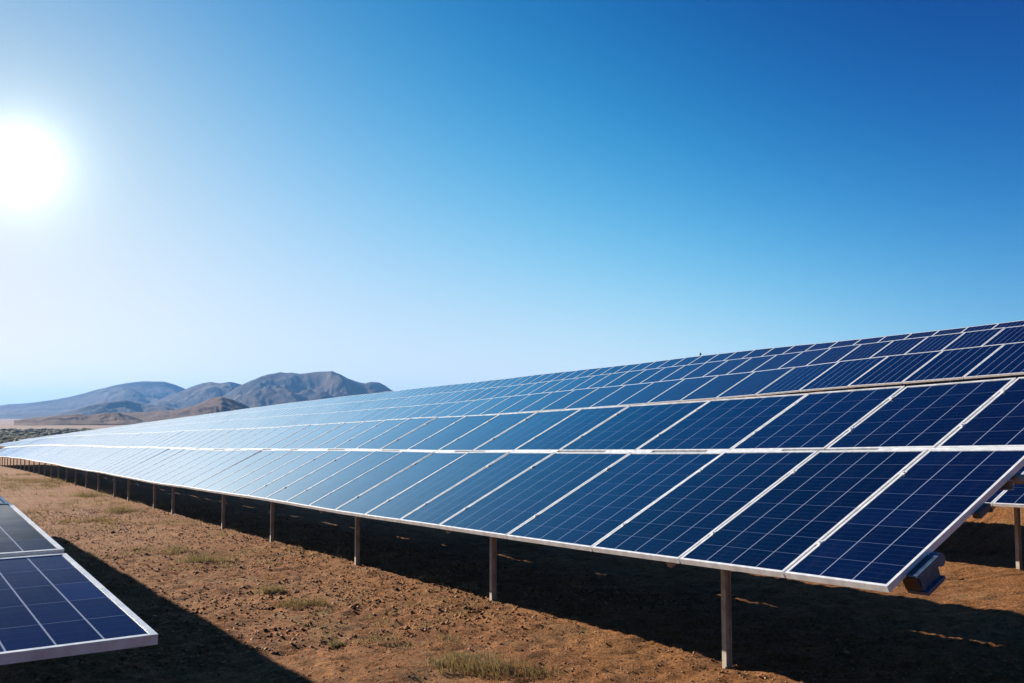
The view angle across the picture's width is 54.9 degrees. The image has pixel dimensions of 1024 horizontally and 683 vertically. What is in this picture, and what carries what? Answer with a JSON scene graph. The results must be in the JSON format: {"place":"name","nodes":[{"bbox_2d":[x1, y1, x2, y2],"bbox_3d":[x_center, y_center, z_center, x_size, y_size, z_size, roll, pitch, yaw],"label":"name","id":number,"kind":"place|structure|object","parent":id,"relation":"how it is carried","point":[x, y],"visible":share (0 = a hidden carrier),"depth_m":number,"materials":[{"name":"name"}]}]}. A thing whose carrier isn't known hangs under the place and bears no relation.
{"place":"outdoors","nodes":[
{"label":"outdoors","id":0,"kind":"place"},
{"bbox_2d":[14,413,142,424],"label":"hill","id":1,"kind":"structure","parent":0,"point":[106,419],"depth_m":1842.13,"materials":[{"name":"brown soil"}]},
{"bbox_2d":[0,381,184,418],"bbox_3d":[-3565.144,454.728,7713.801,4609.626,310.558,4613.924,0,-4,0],"label":"mountains","id":2,"kind":"structure","parent":0,"point":[146,392],"depth_m":7329.92,"materials":[{"name":"grey stone"}]},
{"bbox_2d":[46,400,175,416],"bbox_3d":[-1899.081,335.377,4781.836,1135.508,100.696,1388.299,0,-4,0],"label":"foothills","id":3,"kind":"structure","parent":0,"point":[124,406],"depth_m":4750.01,"materials":[{"name":"brown stone"}]},
{"bbox_2d":[121,397,250,422],"bbox_3d":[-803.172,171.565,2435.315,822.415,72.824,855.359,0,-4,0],"label":"brown hill","id":4,"kind":"structure","parent":0,"point":[216,405],"depth_m":2324.92,"materials":[{"name":"soil"}]},
{"bbox_2d":[148,382,240,408],"bbox_3d":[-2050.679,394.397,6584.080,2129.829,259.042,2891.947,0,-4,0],"label":"mountains","id":5,"kind":"structure","parent":0,"point":[195,395],"depth_m":6046.97,"materials":[{"name":"grey stone"}]},
{"bbox_2d":[0,472,554,649],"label":"dry grass","id":6,"kind":"structure","parent":0,"point":[165,522],"depth_m":15.50,"materials":[{"name":"brown plant"}]},
{"bbox_2d":[221,371,391,407],"bbox_3d":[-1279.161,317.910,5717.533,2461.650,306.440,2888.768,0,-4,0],"label":"mountains","id":7,"kind":"structure","parent":0,"point":[274,389],"depth_m":5447.76,"materials":[{"name":"grey stone"}]},
{"bbox_2d":[0,374,1023,682],"bbox_3d":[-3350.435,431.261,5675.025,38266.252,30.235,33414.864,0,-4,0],"label":"ground","id":8,"kind":"structure","parent":0,"point":[970,606],"depth_m":9.86,"materials":[{"name":"soil"}]},
{"bbox_2d":[0,438,41,468],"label":"solar array","id":9,"kind":"object","parent":8,"relation":"on","point":[11,448],"visible":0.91,"depth_m":75.44,"materials":[{"name":"blue glass"}]},
{"bbox_2d":[0,476,47,481],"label":"dry bush","id":10,"kind":"object","parent":8,"relation":"on","point":[7,479],"visible":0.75,"depth_m":44.99,"materials":[{"name":"brown plant"}]},
{"bbox_2d":[3,435,76,474],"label":"solar array","id":11,"kind":"object","parent":8,"relation":"on","point":[34,449],"visible":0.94,"depth_m":58.37,"materials":[{"name":"blue glass"}]},
{"bbox_2d":[1,476,79,483],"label":"dry bush","id":12,"kind":"object","parent":8,"relation":"on","point":[48,480],"visible":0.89,"depth_m":42.84,"materials":[{"name":"brown plant"}]},
{"bbox_2d":[0,428,100,446],"bbox_3d":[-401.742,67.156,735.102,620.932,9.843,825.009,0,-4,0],"label":"field scrub","id":13,"kind":"object","parent":8,"relation":"on","point":[10,435],"visible":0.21,"depth_m":882.41,"materials":[{"name":"plant"}]},
{"bbox_2d":[35,433,68,438],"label":"solar array","id":14,"kind":"object","parent":8,"relation":"on","point":[53,435],"visible":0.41,"depth_m":259.09,"materials":[{"name":"blue glass"}]},
{"bbox_2d":[0,495,157,664],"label":"solar array","id":15,"kind":"object","parent":8,"relation":"on","point":[56,601],"visible":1,"depth_m":3.95,"materials":[{"name":"blue glass"}]},
{"bbox_2d":[44,489,119,497],"bbox_3d":[-13.932,4.838,31.940,2.708,0.376,1.431,0,-4,0],"label":"dry bush","id":16,"kind":"object","parent":8,"relation":"on","point":[91,493],"visible":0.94,"depth_m":31.86,"materials":[{"name":"brown plant"}]},
{"bbox_2d":[57,515,115,522],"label":"dry bush","id":17,"kind":"object","parent":8,"relation":"on","point":[97,520],"visible":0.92,"depth_m":21.95,"materials":[{"name":"brown plant"}]},
{"bbox_2d":[64,429,111,435],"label":"solar array","id":18,"kind":"object","parent":8,"relation":"on","point":[92,432],"visible":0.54,"depth_m":160.77,"materials":[{"name":"blue glass"}]},
{"bbox_2d":[28,432,152,491],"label":"solar array","id":19,"kind":"object","parent":8,"relation":"on","point":[77,452],"visible":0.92,"depth_m":40.46,"materials":[{"name":"blue glass"}]},
{"bbox_2d":[67,425,128,434],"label":"solar array","id":20,"kind":"object","parent":8,"relation":"on","point":[123,426],"visible":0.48,"depth_m":186.52,"materials":[{"name":"blue glass"}]},
{"bbox_2d":[104,502,152,513],"bbox_3d":[-9.691,4.133,24.693,1.228,0.280,1.101,0,-4,0],"label":"dry bush","id":21,"kind":"object","parent":8,"relation":"on","point":[115,510],"visible":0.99,"depth_m":24.70,"materials":[{"name":"green plant"}]},
{"bbox_2d":[95,424,176,434],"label":"solar array","id":22,"kind":"object","parent":8,"relation":"on","point":[152,429],"visible":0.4,"depth_m":95.97,"materials":[{"name":"blue glass"}]},
{"bbox_2d":[108,416,213,431],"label":"solar array","id":23,"kind":"object","parent":8,"relation":"on","point":[196,420],"visible":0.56,"depth_m":108.28,"materials":[{"name":"blue glass"}]},
{"bbox_2d":[153,543,191,554],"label":"dry bush","id":24,"kind":"object","parent":8,"relation":"on","point":[182,548],"visible":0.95,"depth_m":15.57,"materials":[{"name":"green plant"}]},
{"bbox_2d":[126,404,277,426],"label":"solar array","id":25,"kind":"object","parent":8,"relation":"on","point":[263,408],"visible":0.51,"depth_m":112.18,"materials":[{"name":"blue glass"}]},
{"bbox_2d":[163,419,242,431],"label":"solar array","id":26,"kind":"object","parent":8,"relation":"on","point":[214,425],"visible":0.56,"depth_m":74.67,"materials":[{"name":"blue glass"}]},
{"bbox_2d":[167,545,240,563],"bbox_3d":[-4.434,3.085,14.341,1.098,0.255,0.816,0,-4,0],"label":"dry bush","id":27,"kind":"object","parent":8,"relation":"on","point":[199,559],"visible":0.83,"depth_m":14.23,"materials":[{"name":"green plant"}]},
{"bbox_2d":[78,421,364,528],"bbox_3d":[-8.814,3.437,25.967,2.462,2.745,20.000,3,-5,-30],"label":"solar array","id":28,"kind":"object","parent":8,"relation":"on","point":[223,462],"visible":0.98,"depth_m":22.22,"materials":[{"name":"blue glass"}]},
{"bbox_2d":[204,408,287,421],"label":"solar array","id":29,"kind":"object","parent":8,"relation":"on","point":[258,414],"visible":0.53,"depth_m":80.64,"materials":[{"name":"blue glass"}]},
{"bbox_2d":[252,580,286,594],"bbox_3d":[-2.793,2.808,11.300,0.474,0.150,0.345,1,-4,-13],"label":"dry bush","id":30,"kind":"object","parent":8,"relation":"on","point":[270,590],"visible":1,"depth_m":11.25,"materials":[{"name":"green plant"}]},
{"bbox_2d":[225,410,356,428],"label":"solar array","id":31,"kind":"object","parent":8,"relation":"on","point":[302,419],"visible":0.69,"depth_m":56.78,"materials":[{"name":"blue glass"}]},
{"bbox_2d":[273,593,329,608],"bbox_3d":[-2.180,2.687,10.234,0.556,0.133,0.516,-3,-5,35],"label":"dry bush","id":32,"kind":"object","parent":8,"relation":"on","point":[295,603],"visible":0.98,"depth_m":10.23,"materials":[{"name":"green plant"}]},
{"bbox_2d":[268,395,359,409],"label":"solar array","id":33,"kind":"object","parent":8,"relation":"on","point":[344,399],"visible":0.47,"depth_m":82.50,"materials":[{"name":"blue glass"}]},
{"bbox_2d":[328,637,345,646],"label":"dry bush","id":34,"kind":"object","parent":8,"relation":"on","point":[334,644],"visible":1,"depth_m":8.33,"materials":[{"name":"green plant"}]},
{"bbox_2d":[272,397,409,416],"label":"solar array","id":35,"kind":"object","parent":8,"relation":"on","point":[364,405],"visible":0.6,"depth_m":61.72,"materials":[{"name":"blue glass"}]},
{"bbox_2d":[365,631,420,640],"bbox_3d":[-1.028,2.557,8.533,0.667,0.117,0.582,0,-4,0],"label":"dry bush","id":36,"kind":"object","parent":8,"relation":"on","point":[376,637],"visible":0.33,"depth_m":8.63,"materials":[{"name":"green plant"}]},
{"bbox_2d":[346,379,496,402],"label":"solar array","id":37,"kind":"object","parent":8,"relation":"on","point":[425,391],"visible":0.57,"depth_m":64.65,"materials":[{"name":"blue glass"}]},
{"bbox_2d":[426,647,490,666],"bbox_3d":[-0.403,2.400,7.585,0.588,0.125,0.310,2,-5,-27],"label":"dry bush","id":38,"kind":"object","parent":8,"relation":"on","point":[454,655],"visible":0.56,"depth_m":7.54,"materials":[{"name":"green plant"}]},
{"bbox_2d":[335,387,599,422],"bbox_3d":[-3.086,3.251,40.425,1.451,2.243,21.006,3,-5,-30],"label":"solar array","id":39,"kind":"object","parent":8,"relation":"on","point":[551,401],"visible":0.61,"depth_m":37.09,"materials":[{"name":"blue glass"}]},
{"bbox_2d":[430,644,564,680],"bbox_3d":[-0.089,2.327,7.225,1.051,0.198,0.558,-2,-5,25],"label":"dry bush","id":40,"kind":"object","parent":8,"relation":"on","point":[485,666],"visible":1,"depth_m":7.22,"materials":[{"name":"green plant"}]},
{"bbox_2d":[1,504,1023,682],"bbox_3d":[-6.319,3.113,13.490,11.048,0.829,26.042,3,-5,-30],"label":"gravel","id":41,"kind":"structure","parent":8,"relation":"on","point":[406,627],"depth_m":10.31,"materials":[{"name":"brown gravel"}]},
{"bbox_2d":[393,367,664,406],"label":"solar array","id":42,"kind":"object","parent":8,"relation":"on","point":[621,378],"visible":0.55,"depth_m":42.21,"materials":[{"name":"blue glass"}]},
{"bbox_2d":[481,350,753,388],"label":"solar array","id":43,"kind":"object","parent":8,"relation":"on","point":[611,369],"visible":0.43,"depth_m":46.85,"materials":[{"name":"blue glass"}]},
{"bbox_2d":[231,377,1023,668],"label":"solar array","id":44,"kind":"object","parent":8,"relation":"on","point":[886,489],"visible":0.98,"depth_m":7.97,"materials":[{"name":"blue glass"}]},
{"bbox_2d":[564,342,1023,409],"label":"solar array","id":45,"kind":"object","parent":8,"relation":"on","point":[1007,359],"visible":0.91,"depth_m":22.71,"materials":[{"name":"blue glass"}]},
{"bbox_2d":[641,325,1023,390],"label":"solar array","id":46,"kind":"object","parent":8,"relation":"on","point":[1004,335],"visible":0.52,"depth_m":28.10,"materials":[{"name":"blue glass"}]},
{"bbox_2d":[743,320,1023,357],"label":"solar array","id":47,"kind":"object","parent":8,"relation":"on","point":[780,350],"visible":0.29,"depth_m":34.45,"materials":[{"name":"blue glass"}]},
{"bbox_2d":[985,466,1023,569],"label":"solar array","id":48,"kind":"object","parent":8,"relation":"on","point":[1014,498],"visible":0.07,"depth_m":11.85,"materials":[{"name":"blue glass"}]},
{"bbox_2d":[0,0,1023,404],"label":"sky","id":49,"kind":"structure","parent":0,"point":[398,195],"materials":[{"name":"blue"}]}
]}

